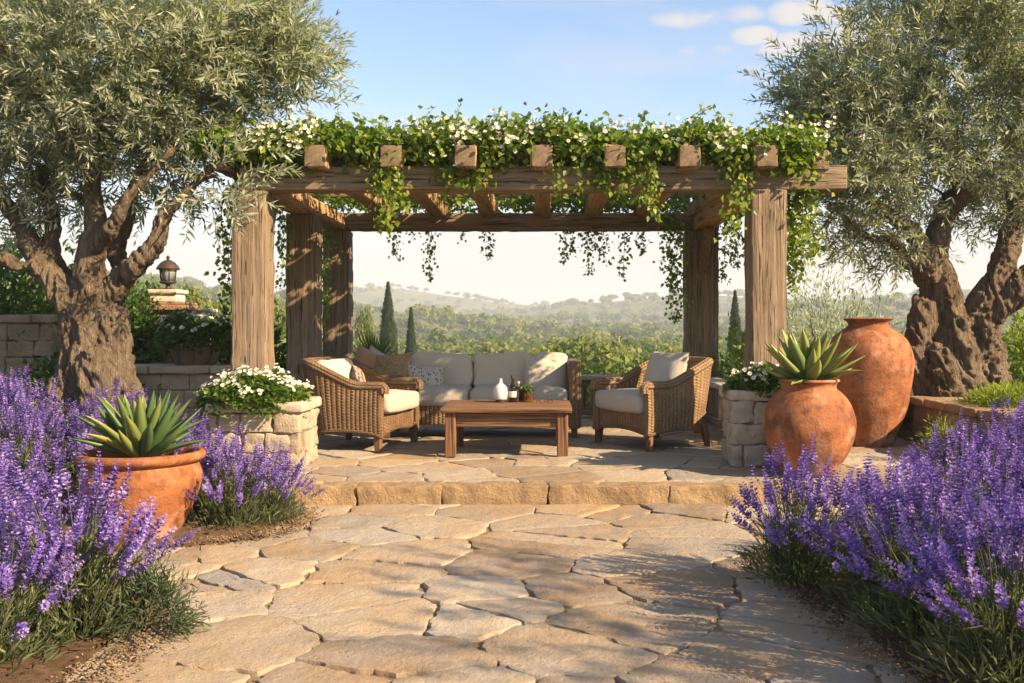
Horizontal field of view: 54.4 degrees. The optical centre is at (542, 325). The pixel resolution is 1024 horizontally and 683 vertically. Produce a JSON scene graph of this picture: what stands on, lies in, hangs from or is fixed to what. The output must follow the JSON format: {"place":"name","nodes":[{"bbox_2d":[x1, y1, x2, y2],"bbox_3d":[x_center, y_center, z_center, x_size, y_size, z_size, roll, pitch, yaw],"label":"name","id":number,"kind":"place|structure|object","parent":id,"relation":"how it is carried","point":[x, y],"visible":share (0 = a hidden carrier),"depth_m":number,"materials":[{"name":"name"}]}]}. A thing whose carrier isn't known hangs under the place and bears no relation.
{"place":"outdoors","nodes":[
{"label":"outdoors","id":0,"kind":"place"},
{"bbox_2d":[194,309,217,344],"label":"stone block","id":1,"kind":"structure","parent":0,"point":[206,311],"depth_m":13.35,"materials":[{"name":"beige stone"}]},
{"bbox_2d":[65,503,918,682],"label":"path","id":2,"kind":"structure","parent":0,"point":[367,609],"depth_m":4.42,"materials":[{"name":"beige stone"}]},
{"bbox_2d":[232,480,995,505],"bbox_3d":[0.401,1.197,7.010,6.322,0.206,0.199,0,0,0],"label":"terrace step","id":3,"kind":"object","parent":2,"relation":"on","point":[492,493],"visible":0.37,"depth_m":6.93,"materials":[{"name":"stone"}]},
{"bbox_2d":[49,507,948,682],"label":"gravel","id":4,"kind":"structure","parent":0,"point":[143,648],"depth_m":3.83,"materials":[{"name":"gravel"}]},
{"bbox_2d":[0,0,1023,304],"label":"sky","id":5,"kind":"structure","parent":0,"point":[627,58],"materials":[{"name":"blue"}]},
{"bbox_2d":[18,275,1011,415],"bbox_3d":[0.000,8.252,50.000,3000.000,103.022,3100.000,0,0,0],"label":"ground","id":6,"kind":"structure","parent":0,"point":[369,296],"depth_m":887.50,"materials":[{"name":"green plant"}]},
{"bbox_2d":[0,314,60,403],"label":"garden wall","id":7,"kind":"structure","parent":6,"relation":"on","point":[35,340],"depth_m":10.45,"materials":[{"name":"stone"}]},
{"bbox_2d":[0,222,157,359],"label":"hedge","id":8,"kind":"object","parent":7,"relation":"on","point":[40,304],"visible":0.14,"depth_m":10.90,"materials":[{"name":"green plant"}]},
{"bbox_2d":[0,563,139,682],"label":"soil bed","id":9,"kind":"object","parent":6,"relation":"on","point":[40,672],"visible":0.11,"depth_m":3.56,"materials":[{"name":"brown soil"}]},
{"bbox_2d":[0,427,78,566],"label":"lavender bush","id":10,"kind":"object","parent":9,"relation":"on","point":[5,452],"visible":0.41,"depth_m":4.86,"materials":[{"name":"purple plant"}]},
{"bbox_2d":[0,462,78,583],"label":"lavender bush","id":11,"kind":"object","parent":9,"relation":"on","point":[4,485],"visible":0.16,"depth_m":4.37,"materials":[{"name":"purple plant"}]},
{"bbox_2d":[0,496,90,674],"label":"lavender bush","id":12,"kind":"object","parent":9,"relation":"on","point":[14,637],"visible":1,"depth_m":3.54,"materials":[{"name":"purple plant"}]},
{"bbox_2d":[0,439,199,648],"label":"lavender bush","id":13,"kind":"object","parent":9,"relation":"on","point":[76,608],"visible":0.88,"depth_m":3.85,"materials":[{"name":"purple plant"}]},
{"bbox_2d":[73,546,212,644],"bbox_3d":[-1.592,1.061,4.021,0.569,0.389,0.545,0,0,0],"label":"rosemary","id":14,"kind":"object","parent":9,"relation":"on","point":[163,589],"visible":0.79,"depth_m":3.96,"materials":[{"name":"green plant"}]},
{"bbox_2d":[133,276,163,315],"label":"leafy tree","id":15,"kind":"object","parent":6,"relation":"on","point":[153,285],"visible":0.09,"depth_m":41.81,"materials":[{"name":"green plant"}]},
{"bbox_2d":[4,449,302,559],"bbox_3d":[-4.434,1.178,7.764,5.877,0.364,5.295,0,0,0],"label":"soil bed","id":16,"kind":"object","parent":6,"relation":"on","point":[203,530],"visible":0.01,"depth_m":5.78,"materials":[{"name":"brown soil"}]},
{"bbox_2d":[0,376,51,422],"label":"lavender bush","id":17,"kind":"object","parent":16,"relation":"on","point":[18,400],"visible":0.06,"depth_m":7.82,"materials":[{"name":"purple plant"}]},
{"bbox_2d":[0,388,83,484],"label":"lavender bush","id":18,"kind":"object","parent":16,"relation":"on","point":[28,432],"visible":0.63,"depth_m":6.54,"materials":[{"name":"purple plant"}]},
{"bbox_2d":[0,364,86,462],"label":"lavender bush","id":19,"kind":"object","parent":16,"relation":"on","point":[13,392],"visible":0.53,"depth_m":7.29,"materials":[{"name":"purple plant"}]},
{"bbox_2d":[29,359,73,446],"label":"shrub","id":20,"kind":"object","parent":16,"relation":"on","point":[61,408],"visible":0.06,"depth_m":8.20,"materials":[{"name":"green plant"}]},
{"bbox_2d":[31,398,105,483],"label":"lavender bush","id":21,"kind":"object","parent":16,"relation":"on","point":[73,465],"visible":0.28,"depth_m":6.64,"materials":[{"name":"purple plant"}]},
{"bbox_2d":[8,342,161,405],"bbox_3d":[-4.648,0.458,9.980,1.774,0.960,1.094,0,0,0],"label":"shrub","id":22,"kind":"object","parent":16,"relation":"on","point":[48,366],"visible":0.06,"depth_m":9.84,"materials":[{"name":"green plant"}]},
{"bbox_2d":[51,374,155,454],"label":"lavender bush","id":23,"kind":"object","parent":16,"relation":"on","point":[130,399],"visible":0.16,"depth_m":7.51,"materials":[{"name":"purple plant"}]},
{"bbox_2d":[73,444,205,541],"bbox_3d":[-2.319,0.974,5.748,0.712,0.509,0.710,0,0,0],"label":"flower pot","id":24,"kind":"object","parent":16,"relation":"on","point":[165,478],"visible":0.54,"depth_m":5.52,"materials":[{"name":"ceramic"}]},
{"bbox_2d":[69,389,205,457],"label":"agave","id":25,"kind":"object","parent":24,"relation":"on","point":[140,428],"visible":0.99,"depth_m":5.64,"materials":[{"name":"green plant"}]},
{"bbox_2d":[0,0,364,448],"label":"olive tree","id":26,"kind":"object","parent":16,"relation":"on","point":[86,123],"visible":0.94,"depth_m":8.25,"materials":[{"name":"green plant"}]},
{"bbox_2d":[168,397,215,442],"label":"lavender bush","id":27,"kind":"object","parent":16,"relation":"on","point":[194,417],"visible":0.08,"depth_m":7.21,"materials":[{"name":"purple plant"}]},
{"bbox_2d":[174,414,259,512],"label":"lavender bush","id":28,"kind":"object","parent":16,"relation":"on","point":[216,445],"visible":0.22,"depth_m":6.24,"materials":[{"name":"purple plant"}]},
{"bbox_2d":[183,425,299,533],"bbox_3d":[-1.874,0.911,5.959,0.812,0.638,0.815,0,0,-12],"label":"lavender bush","id":29,"kind":"object","parent":16,"relation":"on","point":[220,505],"visible":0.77,"depth_m":5.89,"materials":[{"name":"purple plant"}]},
{"bbox_2d":[216,438,327,523],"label":"lavender bush","id":30,"kind":"object","parent":16,"relation":"on","point":[284,506],"visible":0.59,"depth_m":6.17,"materials":[{"name":"purple plant"}]},
{"bbox_2d":[141,289,197,389],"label":"brick pillar","id":31,"kind":"structure","parent":6,"relation":"on","point":[170,303],"depth_m":12.80,"materials":[{"name":"beige stone"}]},
{"bbox_2d":[156,256,179,288],"bbox_3d":[-4.899,-0.700,13.000,0.300,0.452,0.300,0,0,0],"label":"lantern","id":32,"kind":"object","parent":31,"relation":"on","point":[167,268],"visible":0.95,"depth_m":12.92,"materials":[{"name":"brown metal"}]},
{"bbox_2d":[134,363,230,439],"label":"retaining wall","id":33,"kind":"structure","parent":6,"relation":"on","point":[176,380],"depth_m":10.21,"materials":[{"name":"beige stone"}]},
{"bbox_2d":[168,345,221,364],"bbox_3d":[-3.614,0.305,10.370,0.548,0.196,0.551,0,0,0],"label":"clay bowl","id":34,"kind":"object","parent":33,"relation":"on","point":[187,357],"visible":0.84,"depth_m":10.18,"materials":[{"name":"brown ceramic"}]},
{"bbox_2d":[153,308,231,354],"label":"flowering plant","id":35,"kind":"object","parent":34,"relation":"in","point":[186,330],"visible":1,"depth_m":10.20,"materials":[{"name":"green plant"}]},
{"bbox_2d":[178,283,219,313],"bbox_3d":[-11.974,0.676,34.034,1.477,4.299,1.528,0,0,35],"label":"leafy tree","id":36,"kind":"object","parent":6,"relation":"on","point":[194,296],"visible":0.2,"depth_m":33.73,"materials":[{"name":"green plant"}]},
{"bbox_2d":[209,297,231,358],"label":"leafy tree","id":37,"kind":"object","parent":6,"relation":"on","point":[219,304],"visible":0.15,"depth_m":47.69,"materials":[{"name":"green plant"}]},
{"bbox_2d":[216,286,286,370],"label":"shrub","id":38,"kind":"object","parent":6,"relation":"on","point":[222,360],"visible":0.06,"depth_m":10.97,"materials":[{"name":"green plant"}]},
{"bbox_2d":[274,298,285,344],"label":"leafy tree","id":39,"kind":"object","parent":6,"relation":"on","point":[278,311],"visible":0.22,"depth_m":59.64,"materials":[{"name":"green plant"}]},
{"bbox_2d":[354,307,375,347],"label":"leafy tree","id":40,"kind":"object","parent":6,"relation":"on","point":[364,323],"visible":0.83,"depth_m":74.73,"materials":[{"name":"green plant"}]},
{"bbox_2d":[353,328,400,358],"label":"yucca","id":41,"kind":"object","parent":6,"relation":"on","point":[371,341],"visible":0.12,"depth_m":13.33,"materials":[{"name":"green plant"}]},
{"bbox_2d":[378,282,398,354],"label":"cypress","id":42,"kind":"object","parent":6,"relation":"on","point":[387,320],"visible":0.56,"depth_m":61.74,"materials":[{"name":"green plant"}]},
{"bbox_2d":[403,307,417,354],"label":"cypress","id":43,"kind":"object","parent":6,"relation":"on","point":[411,341],"visible":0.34,"depth_m":59.83,"materials":[{"name":"green plant"}]},
{"bbox_2d":[2,264,1023,393],"bbox_3d":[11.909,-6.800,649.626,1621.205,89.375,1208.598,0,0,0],"label":"woodland","id":44,"kind":"object","parent":6,"relation":"on","point":[553,332],"visible":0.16,"depth_m":346.56,"materials":[{"name":"green plant"}]},
{"bbox_2d":[573,343,625,415],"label":"shrub","id":45,"kind":"object","parent":6,"relation":"on","point":[584,371],"visible":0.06,"depth_m":12.91,"materials":[{"name":"green plant"}]},
{"bbox_2d":[628,344,666,367],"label":"shrub","id":46,"kind":"object","parent":6,"relation":"on","point":[644,359],"depth_m":12.97,"materials":[{"name":"green plant"}]},
{"bbox_2d":[725,289,742,363],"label":"cypress","id":47,"kind":"object","parent":6,"relation":"on","point":[734,314],"visible":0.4,"depth_m":57.83,"materials":[{"name":"green plant"}]},
{"bbox_2d":[727,243,905,363],"bbox_3d":[4.045,0.048,14.218,3.030,2.702,2.304,0,0,23],"label":"olive shrub","id":48,"kind":"object","parent":6,"relation":"on","point":[815,327],"visible":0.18,"depth_m":14.12,"materials":[{"name":"green plant"}]},
{"bbox_2d":[897,396,1018,453],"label":"retaining wall","id":49,"kind":"structure","parent":6,"relation":"on","point":[948,407],"depth_m":8.95,"materials":[{"name":"stone"}]},
{"bbox_2d":[954,378,1023,408],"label":"shrub","id":50,"kind":"object","parent":49,"relation":"on","point":[1015,391],"visible":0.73,"depth_m":8.52,"materials":[{"name":"green plant"}]},
{"bbox_3d":[-5.829,0.691,13.000,1.326,1.305,0.302,0,0,0],"label":"garden wall","id":51,"kind":"object","parent":6,"relation":"on","visible":0},
{"bbox_2d":[125,280,175,363],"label":"creeper","id":52,"kind":"object","parent":51,"relation":"attached to","point":[148,328],"visible":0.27,"depth_m":12.51,"materials":[{"name":"green plant"}]},
{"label":"soil bed","id":53,"kind":"structure","parent":6,"relation":"on","visible":0},
{"bbox_2d":[737,0,1023,431],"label":"olive tree","id":54,"kind":"object","parent":53,"relation":"on","point":[957,344],"visible":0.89,"depth_m":9.62,"materials":[{"name":"green plant"}]},
{"bbox_2d":[1001,306,1023,384],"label":"shrub","id":55,"kind":"object","parent":53,"relation":"on","point":[1016,369],"visible":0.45,"depth_m":11.53,"materials":[{"name":"green plant"}]},
{"bbox_2d":[793,514,1023,682],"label":"soil bed","id":56,"kind":"object","parent":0,"point":[895,643],"visible":0.03,"depth_m":3.91,"materials":[{"name":"brown soil"}]},
{"bbox_2d":[728,433,875,592],"bbox_3d":[1.237,0.864,4.707,0.721,0.718,0.801,0,0,16],"label":"lavender bush","id":57,"kind":"object","parent":56,"relation":"on","point":[793,558],"visible":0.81,"depth_m":4.67,"materials":[{"name":"purple plant"}]},
{"bbox_2d":[785,448,1006,615],"bbox_3d":[1.502,0.892,4.315,0.875,0.728,0.767,0,0,4],"label":"lavender bush","id":58,"kind":"object","parent":56,"relation":"on","point":[854,578],"visible":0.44,"depth_m":4.27,"materials":[{"name":"purple plant"}]},
{"bbox_2d":[840,451,977,552],"bbox_3d":[1.879,0.939,5.154,0.722,0.579,0.720,0,0,-11],"label":"lavender bush","id":59,"kind":"object","parent":56,"relation":"on","point":[888,479],"visible":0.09,"depth_m":5.15,"materials":[{"name":"purple plant"}]},
{"bbox_2d":[820,455,1023,653],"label":"lavender bush","id":60,"kind":"object","parent":56,"relation":"on","point":[909,612],"visible":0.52,"depth_m":3.83,"materials":[{"name":"purple plant"}]},
{"bbox_2d":[877,462,1023,682],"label":"lavender bush","id":61,"kind":"object","parent":56,"relation":"on","point":[986,657],"visible":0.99,"depth_m":3.31,"materials":[{"name":"purple plant"}]},
{"bbox_2d":[892,409,1022,529],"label":"lavender bush","id":62,"kind":"object","parent":56,"relation":"on","point":[956,447],"visible":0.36,"depth_m":5.73,"materials":[{"name":"purple plant"}]},
{"bbox_2d":[904,429,1023,583],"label":"lavender bush","id":63,"kind":"object","parent":56,"relation":"on","point":[990,482],"visible":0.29,"depth_m":4.72,"materials":[{"name":"purple plant"}]},
{"bbox_2d":[961,392,1023,493],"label":"lavender bush","id":64,"kind":"object","parent":56,"relation":"on","point":[995,422],"visible":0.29,"depth_m":6.61,"materials":[{"name":"purple plant"}]},
{"bbox_2d":[966,405,1023,492],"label":"lavender bush","id":65,"kind":"object","parent":56,"relation":"on","point":[1013,433],"visible":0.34,"depth_m":5.93,"materials":[{"name":"purple plant"}]},
{"bbox_2d":[990,469,1023,580],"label":"lavender bush","id":66,"kind":"object","parent":56,"relation":"on","point":[1018,490],"visible":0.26,"depth_m":4.54,"materials":[{"name":"purple plant"}]},
{"bbox_2d":[996,494,1023,596],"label":"lavender bush","id":67,"kind":"object","parent":56,"relation":"on","point":[1017,543],"visible":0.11,"depth_m":4.01,"materials":[{"name":"purple plant"}]},
{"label":"terrace bed","id":68,"kind":"structure","parent":0,"visible":0},
{"bbox_2d":[274,316,333,372],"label":"shrub","id":69,"kind":"object","parent":68,"relation":"on","point":[284,319],"depth_m":11.00,"materials":[{"name":"green plant"}]},
{"bbox_2d":[229,415,978,483],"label":"terrace","id":70,"kind":"structure","parent":68,"relation":"on","point":[522,454],"depth_m":8.32,"materials":[{"name":"beige stone"}]},
{"bbox_2d":[205,396,321,469],"bbox_3d":[-2.210,0.852,7.932,0.762,0.549,0.680,0,0,0],"label":"stone planter","id":71,"kind":"object","parent":70,"relation":"on","point":[294,430],"visible":0.64,"depth_m":7.62,"materials":[{"name":"stone"}]},
{"bbox_2d":[193,363,313,419],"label":"flowering plant","id":72,"kind":"object","parent":71,"relation":"in","point":[244,385],"visible":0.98,"depth_m":7.62,"materials":[{"name":"green plant"}]},
{"bbox_2d":[301,356,422,452],"bbox_3d":[-1.701,0.701,9.231,0.940,0.818,0.904,0,0,15],"label":"wicker armchair","id":73,"kind":"object","parent":70,"relation":"on","point":[377,405],"visible":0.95,"depth_m":8.84,"materials":[{"name":"brown wicker"}]},
{"bbox_2d":[349,365,365,381],"bbox_3d":[-1.681,0.507,9.050,0.140,0.282,0.303,-20,-10,-13],"label":"throw pillow","id":74,"kind":"object","parent":73,"relation":"on","point":[356,373],"visible":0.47,"depth_m":8.94,"materials":[{"name":"fabric"}]},
{"bbox_2d":[384,351,580,437],"bbox_3d":[-0.620,0.687,10.225,2.000,0.845,0.909,0,0,0],"label":"wicker sofa","id":75,"kind":"object","parent":70,"relation":"on","point":[465,377],"visible":0.48,"depth_m":10.18,"materials":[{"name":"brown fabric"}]},
{"bbox_2d":[355,345,376,368],"bbox_3d":[-1.836,0.429,10.380,0.401,0.359,0.133,23,-3,28],"label":"throw pillow","id":76,"kind":"object","parent":75,"relation":"on","point":[364,355],"visible":0.32,"depth_m":10.35,"materials":[{"name":"orange fabric"}]},
{"bbox_2d":[369,345,384,354],"bbox_3d":[-1.763,0.387,10.443,0.304,0.281,0.127,29,0,18],"label":"throw pillow","id":77,"kind":"object","parent":75,"relation":"on","point":[374,350],"visible":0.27,"depth_m":10.43,"materials":[{"name":"beige fabric"}]},
{"bbox_2d":[376,352,412,376],"bbox_3d":[-1.534,0.457,10.157,0.429,0.391,0.171,-6,-22,18],"label":"throw pillow","id":78,"kind":"object","parent":75,"relation":"on","point":[393,364],"visible":0.58,"depth_m":10.11,"materials":[{"name":"brown fabric"}]},
{"bbox_2d":[408,365,444,385],"bbox_3d":[-1.200,0.549,10.100,0.406,0.323,0.166,3,-19,-10],"label":"throw pillow","id":79,"kind":"object","parent":75,"relation":"on","point":[430,375],"visible":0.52,"depth_m":10.05,"materials":[{"name":"fabric"}]},
{"bbox_2d":[523,356,567,389],"bbox_3d":[0.031,0.516,10.223,0.473,0.428,0.179,0,-16,-4],"label":"throw pillow","id":80,"kind":"object","parent":75,"relation":"on","point":[545,370],"visible":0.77,"depth_m":10.16,"materials":[{"name":"fabric"}]},
{"bbox_2d":[440,400,571,456],"bbox_3d":[-0.310,0.899,8.830,1.113,0.425,0.939,0,0,0],"label":"coffee table","id":81,"kind":"object","parent":70,"relation":"on","point":[460,415],"visible":0.96,"depth_m":8.44,"materials":[{"name":"brown wood"}]},
{"bbox_2d":[493,379,507,401],"bbox_3d":[-0.384,0.582,9.000,0.132,0.212,0.132,0,0,0],"label":"ceramic bottle","id":82,"kind":"object","parent":81,"relation":"on","point":[500,392],"visible":1,"depth_m":8.95,"materials":[{"name":"white ceramic"}]},
{"bbox_2d":[508,375,516,401],"bbox_3d":[-0.276,0.566,9.000,0.074,0.246,0.074,0,0,0],"label":"sauce bottle","id":83,"kind":"object","parent":81,"relation":"on","point":[512,394],"visible":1,"depth_m":8.97,"materials":[{"name":"brown glass"}]},
{"bbox_2d":[516,381,520,401],"bbox_3d":[-0.225,0.597,9.100,0.065,0.183,0.065,0,0,0],"label":"glass bottle","id":84,"kind":"object","parent":81,"relation":"on","point":[517,390],"visible":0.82,"depth_m":9.07,"materials":[{"name":"glass"}]},
{"bbox_2d":[519,390,523,401],"bbox_3d":[-0.185,0.636,9.070,0.075,0.104,0.075,0,0,0],"label":"glass jar","id":85,"kind":"object","parent":81,"relation":"on","point":[521,395],"visible":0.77,"depth_m":9.03,"materials":[{"name":"brown glass"}]},
{"bbox_2d":[516,383,527,389],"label":"herb sprig","id":86,"kind":"object","parent":85,"relation":"in","point":[521,385],"visible":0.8,"depth_m":9.07,"materials":[{"name":"green plant"}]},
{"bbox_2d":[524,392,532,401],"bbox_3d":[-0.131,0.644,8.990,0.081,0.090,0.081,0,0,0],"label":"plant pot","id":87,"kind":"object","parent":81,"relation":"on","point":[528,397],"visible":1,"depth_m":8.96,"materials":[{"name":"orange ceramic"}]},
{"bbox_2d":[522,384,534,393],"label":"herb sprig","id":88,"kind":"object","parent":87,"relation":"in","point":[526,389],"visible":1,"depth_m":8.98,"materials":[{"name":"green plant"}]},
{"bbox_2d":[212,144,846,394],"bbox_3d":[-0.113,-0.216,10.317,5.350,2.666,4.301,0,0,0],"label":"pergola","id":89,"kind":"object","parent":70,"relation":"on","point":[253,275],"visible":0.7,"depth_m":8.48,"materials":[{"name":"brown wood"}]},
{"bbox_2d":[180,98,847,330],"bbox_3d":[-0.279,-0.905,10.357,5.739,1.930,4.934,0,0,0],"label":"climbing vine","id":90,"kind":"object","parent":89,"relation":"attached to","point":[499,145],"visible":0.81,"depth_m":8.29,"materials":[{"name":"green plant"}]},
{"bbox_2d":[581,374,619,414],"bbox_3d":[-0.300,0.839,12.100,3.904,0.490,0.269,0,0,0],"label":"balustrade","id":91,"kind":"object","parent":70,"relation":"on","point":[586,379],"visible":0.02,"depth_m":12.06,"materials":[{"name":"stone"}]},
{"bbox_2d":[590,356,713,451],"bbox_3d":[1.057,0.701,9.342,0.940,0.818,0.904,0,0,-31],"label":"wicker armchair","id":92,"kind":"object","parent":70,"relation":"on","point":[633,401],"visible":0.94,"depth_m":9.02,"materials":[{"name":"brown wicker"}]},
{"bbox_2d":[644,351,689,381],"bbox_3d":[1.148,0.450,9.372,0.230,0.443,0.566,18,-9,-29],"label":"throw pillow","id":93,"kind":"object","parent":92,"relation":"on","point":[662,366],"visible":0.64,"depth_m":9.24,"materials":[{"name":"fabric"}]},
{"bbox_2d":[704,377,726,428],"bbox_3d":[1.920,0.838,10.249,0.267,0.488,3.006,0,0,0],"label":"balustrade","id":94,"kind":"object","parent":70,"relation":"on","point":[714,414],"visible":0.28,"depth_m":10.91,"materials":[{"name":"stone"}]},
{"bbox_2d":[719,387,780,467],"bbox_3d":[1.806,0.811,8.041,0.687,0.627,0.543,0,0,0],"label":"stone planter","id":95,"kind":"object","parent":70,"relation":"on","point":[743,443],"visible":0.45,"depth_m":7.80,"materials":[{"name":"stone"}]},
{"bbox_2d":[721,360,781,397],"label":"flowering plant","id":96,"kind":"object","parent":95,"relation":"in","point":[754,378],"visible":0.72,"depth_m":7.83,"materials":[{"name":"green plant"}]},
{"bbox_2d":[704,311,810,419],"bbox_3d":[2.551,0.512,11.625,1.535,1.405,1.604,0,0,-39],"label":"shrub","id":97,"kind":"object","parent":70,"relation":"on","point":[737,354],"visible":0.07,"depth_m":11.66,"materials":[{"name":"green plant"}]},
{"bbox_2d":[763,378,856,477],"bbox_3d":[1.990,0.752,7.431,0.676,0.718,0.677,0,0,0],"label":"round pot","id":98,"kind":"object","parent":70,"relation":"on","point":[796,416],"visible":0.78,"depth_m":7.19,"materials":[{"name":"ceramic"}]},
{"bbox_2d":[762,327,865,384],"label":"agave","id":99,"kind":"object","parent":98,"relation":"on","point":[811,360],"visible":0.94,"depth_m":7.30,"materials":[{"name":"green plant"}]},
{"bbox_2d":[829,318,914,447],"bbox_3d":[3.046,0.518,9.297,0.810,1.186,0.813,0,0,0],"label":"tall jar","id":100,"kind":"object","parent":70,"relation":"on","point":[876,391],"visible":0.82,"depth_m":8.99,"materials":[{"name":"ceramic"}]},
{"bbox_2d":[905,410,985,465],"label":"bush","id":101,"kind":"object","parent":70,"relation":"on","point":[929,433],"visible":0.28,"depth_m":8.10,"materials":[{"name":"green plant"}]}
]}

